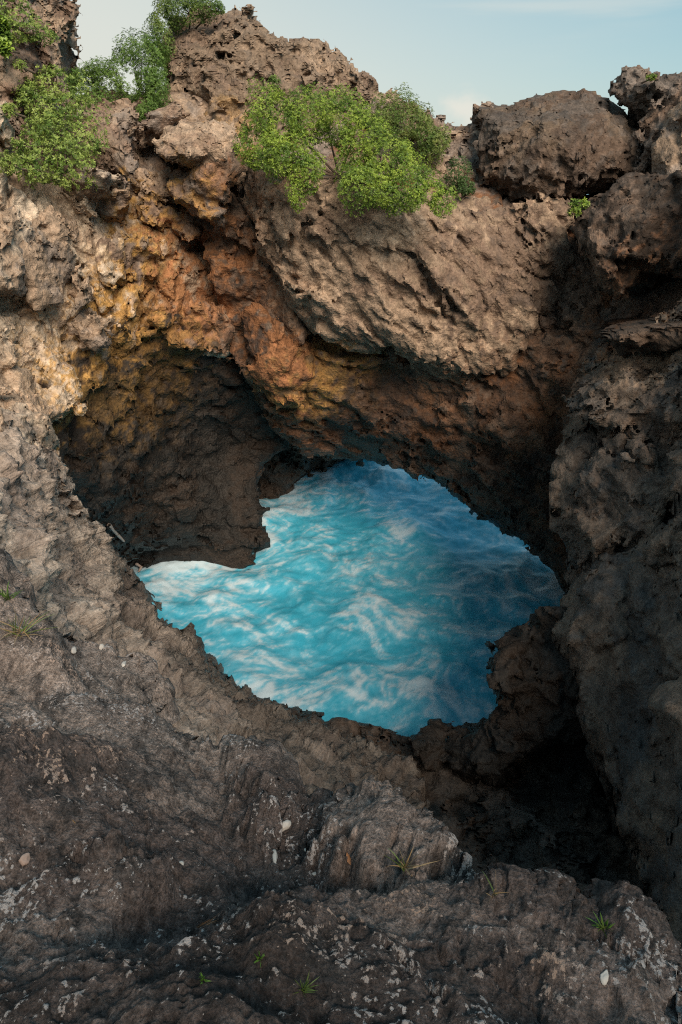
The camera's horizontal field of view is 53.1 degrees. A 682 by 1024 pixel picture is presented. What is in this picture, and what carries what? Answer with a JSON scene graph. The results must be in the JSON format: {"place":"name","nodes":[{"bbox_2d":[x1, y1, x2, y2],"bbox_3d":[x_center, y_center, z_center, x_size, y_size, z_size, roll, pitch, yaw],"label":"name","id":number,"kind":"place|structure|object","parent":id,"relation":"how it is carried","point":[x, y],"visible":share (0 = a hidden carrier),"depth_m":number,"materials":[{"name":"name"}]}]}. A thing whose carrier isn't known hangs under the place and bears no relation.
{"place":"outdoors","nodes":[
{"label":"outdoors","id":0,"kind":"place"},
{"bbox_2d":[0,89,342,569],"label":"cliff","id":1,"kind":"structure","parent":0,"point":[117,367],"depth_m":12.85,"materials":[{"name":"brown stone"}]},
{"bbox_2d":[0,102,25,119],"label":"shrub","id":2,"kind":"object","parent":1,"relation":"on","point":[8,110],"visible":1,"depth_m":9.88,"materials":[{"name":"green plant"}]},
{"bbox_2d":[0,150,27,175],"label":"shrub","id":3,"kind":"object","parent":1,"relation":"on","point":[11,168],"visible":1,"depth_m":9.45,"materials":[{"name":"green plant"}]},
{"bbox_2d":[10,136,32,151],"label":"shrub","id":4,"kind":"object","parent":1,"relation":"on","point":[19,144],"visible":1,"depth_m":9.77,"materials":[{"name":"green plant"}]},
{"bbox_2d":[0,0,82,146],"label":"rock pinnacle","id":5,"kind":"object","parent":1,"relation":"on","point":[60,16],"visible":0.47,"depth_m":12.11,"materials":[{"name":"stone"}]},
{"bbox_2d":[0,12,19,58],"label":"shrub","id":6,"kind":"object","parent":5,"relation":"on","point":[6,44],"visible":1,"depth_m":10.31,"materials":[{"name":"green plant"}]},
{"bbox_2d":[12,59,35,73],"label":"shrub","id":7,"kind":"object","parent":5,"relation":"on","point":[19,65],"visible":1,"depth_m":10.48,"materials":[{"name":"green plant"}]},
{"bbox_2d":[0,0,59,47],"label":"shrub","id":8,"kind":"object","parent":5,"relation":"on","point":[26,34],"visible":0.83,"depth_m":10.71,"materials":[{"name":"green plant"}]},
{"bbox_2d":[12,62,111,194],"bbox_3d":[-4.465,-6.022,10.696,1.652,1.900,2.406,0,27,0],"label":"shrub","id":9,"kind":"object","parent":1,"relation":"attached to","point":[67,138],"visible":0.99,"depth_m":10.69,"materials":[{"name":"green plant"}]},
{"bbox_2d":[107,523,124,541],"bbox_3d":[-4.844,0.460,14.709,0.086,0.908,0.890,-2,27,-4],"label":"driftwood","id":10,"kind":"object","parent":1,"relation":"attached to","point":[118,535],"visible":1,"depth_m":14.65,"materials":[{"name":"beige wood"}]},
{"bbox_2d":[64,26,172,121],"bbox_3d":[-4.232,-8.599,13.589,2.675,1.797,1.940,14,30,25],"label":"shrub","id":11,"kind":"object","parent":1,"relation":"on","point":[154,81],"visible":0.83,"depth_m":13.24,"materials":[{"name":"green plant"}]},
{"bbox_2d":[152,119,240,167],"bbox_3d":[-2.865,-7.154,13.199,1.760,1.077,4.654,-5,27,-9],"label":"boulder","id":12,"kind":"object","parent":1,"relation":"on","point":[184,142],"visible":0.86,"depth_m":11.66,"materials":[{"name":"brown stone"}]},
{"bbox_2d":[158,4,378,145],"bbox_3d":[-1.879,-9.878,15.517,5.681,3.591,6.571,0,27,0],"label":"rock pinnacle","id":13,"kind":"object","parent":1,"relation":"on","point":[215,65],"visible":0.48,"depth_m":13.90,"materials":[{"name":"stone"}]},
{"bbox_2d":[141,0,225,68],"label":"shrub","id":14,"kind":"object","parent":13,"relation":"on","point":[171,6],"visible":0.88,"depth_m":13.85,"materials":[{"name":"green plant"}]},
{"bbox_2d":[266,74,284,101],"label":"shrub","id":15,"kind":"object","parent":13,"relation":"on","point":[272,79],"visible":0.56,"depth_m":12.82,"materials":[{"name":"green plant"}]},
{"bbox_2d":[0,420,430,808],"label":"slope","id":16,"kind":"structure","parent":0,"point":[63,552],"depth_m":8.47,"materials":[{"name":"stone"}]},
{"bbox_2d":[0,401,59,455],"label":"boulder","id":17,"kind":"object","parent":16,"relation":"on","point":[29,424],"visible":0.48,"depth_m":8.23,"materials":[{"name":"brown stone"}]},
{"bbox_2d":[0,548,681,1023],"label":"ground","id":18,"kind":"structure","parent":0,"point":[108,902],"depth_m":1.99,"materials":[{"name":"stone"}]},
{"bbox_2d":[0,582,24,601],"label":"grass tuft","id":19,"kind":"object","parent":18,"relation":"on","point":[5,594],"visible":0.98,"depth_m":3.83,"materials":[{"name":"green plant"}]},
{"bbox_2d":[18,852,30,865],"bbox_3d":[-0.970,1.068,2.100,0.025,0.030,0.036,14,30,25],"label":"stone","id":20,"kind":"object","parent":18,"relation":"on","point":[24,859],"visible":1,"depth_m":2.09,"materials":[{"name":"beige stone"}]},
{"bbox_2d":[0,601,56,642],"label":"grass tuft","id":21,"kind":"object","parent":18,"relation":"on","point":[15,627],"visible":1,"depth_m":3.62,"materials":[{"name":"green"}]},
{"bbox_2d":[71,646,76,653],"bbox_3d":[-1.593,0.825,4.075,0.030,0.039,0.061,0,27,0],"label":"stone","id":22,"kind":"object","parent":18,"relation":"on","point":[73,650],"visible":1,"depth_m":4.06,"materials":[{"name":"white stone"}]},
{"bbox_2d":[199,973,209,983],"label":"grass tuft","id":23,"kind":"object","parent":18,"relation":"on","point":[202,979],"visible":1,"depth_m":1.44,"materials":[{"name":"green plant"}]},
{"bbox_2d":[197,915,216,928],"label":"dry needles","id":24,"kind":"object","parent":18,"relation":"on","point":[205,922],"visible":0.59,"depth_m":2.01,"materials":[{"name":"brown plant"}]},
{"bbox_2d":[255,951,264,967],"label":"grass tuft","id":25,"kind":"object","parent":18,"relation":"on","point":[259,958],"visible":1,"depth_m":1.57,"materials":[{"name":"green plant"}]},
{"bbox_2d":[272,849,277,862],"bbox_3d":[-0.241,1.257,2.489,0.021,0.016,0.073,-6,28,-11],"label":"stone","id":26,"kind":"object","parent":18,"relation":"on","point":[274,856],"visible":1,"depth_m":2.48,"materials":[{"name":"grey stone"}]},
{"bbox_2d":[282,820,290,831],"bbox_3d":[-0.219,1.220,2.656,0.062,0.046,0.034,-23,35,-37],"label":"stone","id":27,"kind":"object","parent":18,"relation":"on","point":[286,824],"visible":0.77,"depth_m":2.64,"materials":[{"name":"white stone"}]},
{"bbox_2d":[294,974,318,995],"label":"grass tuft","id":28,"kind":"object","parent":18,"relation":"on","point":[305,989],"visible":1,"depth_m":1.53,"materials":[{"name":"green plant"}]},
{"bbox_2d":[346,853,350,864],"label":"dry leaf","id":29,"kind":"object","parent":18,"relation":"on","point":[348,859],"visible":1,"depth_m":2.31,"materials":[{"name":"brown plant"}]},
{"bbox_2d":[384,847,436,875],"bbox_3d":[0.204,1.085,2.085,0.172,0.120,0.156,9,28,17],"label":"grass tuft","id":30,"kind":"object","parent":18,"relation":"on","point":[401,866],"visible":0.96,"depth_m":2.11,"materials":[{"name":"green plant"}]},
{"bbox_2d":[483,870,508,897],"bbox_3d":[0.415,1.058,1.942,0.076,0.073,0.106,-11,29,-21],"label":"grass tuft","id":31,"kind":"object","parent":18,"relation":"on","point":[494,892],"visible":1,"depth_m":1.93,"materials":[{"name":"brown"}]},
{"bbox_2d":[586,913,614,943],"bbox_3d":[0.697,1.134,1.860,0.089,0.098,0.054,20,33,34],"label":"grass tuft","id":32,"kind":"object","parent":18,"relation":"on","point":[602,926],"visible":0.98,"depth_m":1.86,"materials":[{"name":"green plant"}]},
{"bbox_2d":[600,969,608,985],"bbox_3d":[0.658,1.163,1.706,0.020,0.013,0.038,10,29,18],"label":"stone","id":33,"kind":"object","parent":18,"relation":"on","point":[604,976],"visible":1,"depth_m":1.70,"materials":[{"name":"white stone"}]},
{"bbox_2d":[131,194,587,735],"bbox_3d":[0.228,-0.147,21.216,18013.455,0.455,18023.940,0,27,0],"label":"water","id":34,"kind":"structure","parent":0,"point":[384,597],"depth_m":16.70,"materials":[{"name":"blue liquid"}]},
{"bbox_2d":[135,563,142,571],"bbox_3d":[-5.266,1.438,17.849,0.156,0.107,0.384,-13,30,-23],"label":"driftwood","id":35,"kind":"object","parent":34,"relation":"on","point":[139,566],"visible":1,"depth_m":17.87,"materials":[{"name":"beige wood"}]},
{"bbox_2d":[70,0,681,125],"label":"sky","id":36,"kind":"structure","parent":0,"point":[456,55],"materials":[{"name":"blue"}]},
{"bbox_2d":[183,121,612,592],"bbox_3d":[1.590,-2.883,16.229,9.846,11.263,7.252,0,27,0],"label":"rock arch","id":37,"kind":"object","parent":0,"point":[424,341],"visible":0.79,"depth_m":13.20,"materials":[{"name":"stone"}]},
{"bbox_2d":[231,74,460,218],"bbox_3d":[0.030,-5.747,10.741,3.649,2.030,2.119,0,27,0],"label":"shrub","id":38,"kind":"object","parent":37,"relation":"on","point":[361,171],"visible":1,"depth_m":10.52,"materials":[{"name":"green plant"}]},
{"bbox_2d":[363,88,513,206],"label":"rock ridge","id":39,"kind":"object","parent":37,"relation":"on","point":[463,138],"visible":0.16,"depth_m":13.35,"materials":[{"name":"stone"}]},
{"bbox_2d":[369,82,452,167],"bbox_3d":[1.337,-7.213,12.769,1.790,1.452,1.130,14,30,25],"label":"shrub","id":40,"kind":"object","parent":39,"relation":"on","point":[430,147],"visible":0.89,"depth_m":12.57,"materials":[{"name":"green plant"}]},
{"bbox_2d":[444,155,476,200],"bbox_3d":[2.172,-6.063,12.401,0.556,0.757,0.860,-14,30,-25],"label":"shrub","id":41,"kind":"object","parent":37,"relation":"on","point":[465,191],"visible":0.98,"depth_m":12.29,"materials":[{"name":"green plant"}]},
{"bbox_2d":[472,88,644,202],"bbox_3d":[4.493,-7.731,14.364,3.803,2.408,6.506,10,29,19],"label":"boulder","id":42,"kind":"object","parent":37,"relation":"on","point":[566,144],"visible":0.81,"depth_m":12.15,"materials":[{"name":"stone"}]},
{"bbox_2d":[254,695,648,896],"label":"slope","id":43,"kind":"structure","parent":0,"point":[548,807],"depth_m":9.48,"materials":[{"name":"brown stone"}]},
{"bbox_2d":[486,858,587,892],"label":"slope","id":44,"kind":"structure","parent":0,"point":[581,886],"depth_m":7.88,"materials":[{"name":"stone"}]},
{"bbox_2d":[400,193,681,946],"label":"cliff","id":45,"kind":"structure","parent":0,"point":[594,659],"depth_m":8.75,"materials":[{"name":"stone"}]},
{"bbox_2d":[569,170,681,304],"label":"boulder","id":46,"kind":"object","parent":45,"relation":"on","point":[626,229],"visible":0.93,"depth_m":10.83,"materials":[{"name":"brown stone"}]},
{"bbox_2d":[566,197,589,217],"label":"shrub","id":47,"kind":"object","parent":46,"relation":"on","point":[574,209],"visible":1,"depth_m":11.32,"materials":[{"name":"green plant"}]},
{"bbox_2d":[608,65,681,173],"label":"rock","id":48,"kind":"object","parent":46,"relation":"on","point":[649,105],"visible":0.55,"depth_m":12.02,"materials":[{"name":"stone"}]},
{"bbox_2d":[640,73,658,83],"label":"shrub","id":49,"kind":"object","parent":48,"relation":"on","point":[651,77],"visible":1,"depth_m":11.68,"materials":[{"name":"green plant"}]},
{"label":"ground","id":50,"kind":"structure","parent":0,"visible":0},
{"bbox_2d":[651,101,681,174],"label":"rock","id":51,"kind":"object","parent":50,"relation":"on","point":[666,151],"visible":0.69,"depth_m":11.10,"materials":[{"name":"stone"}]}
]}

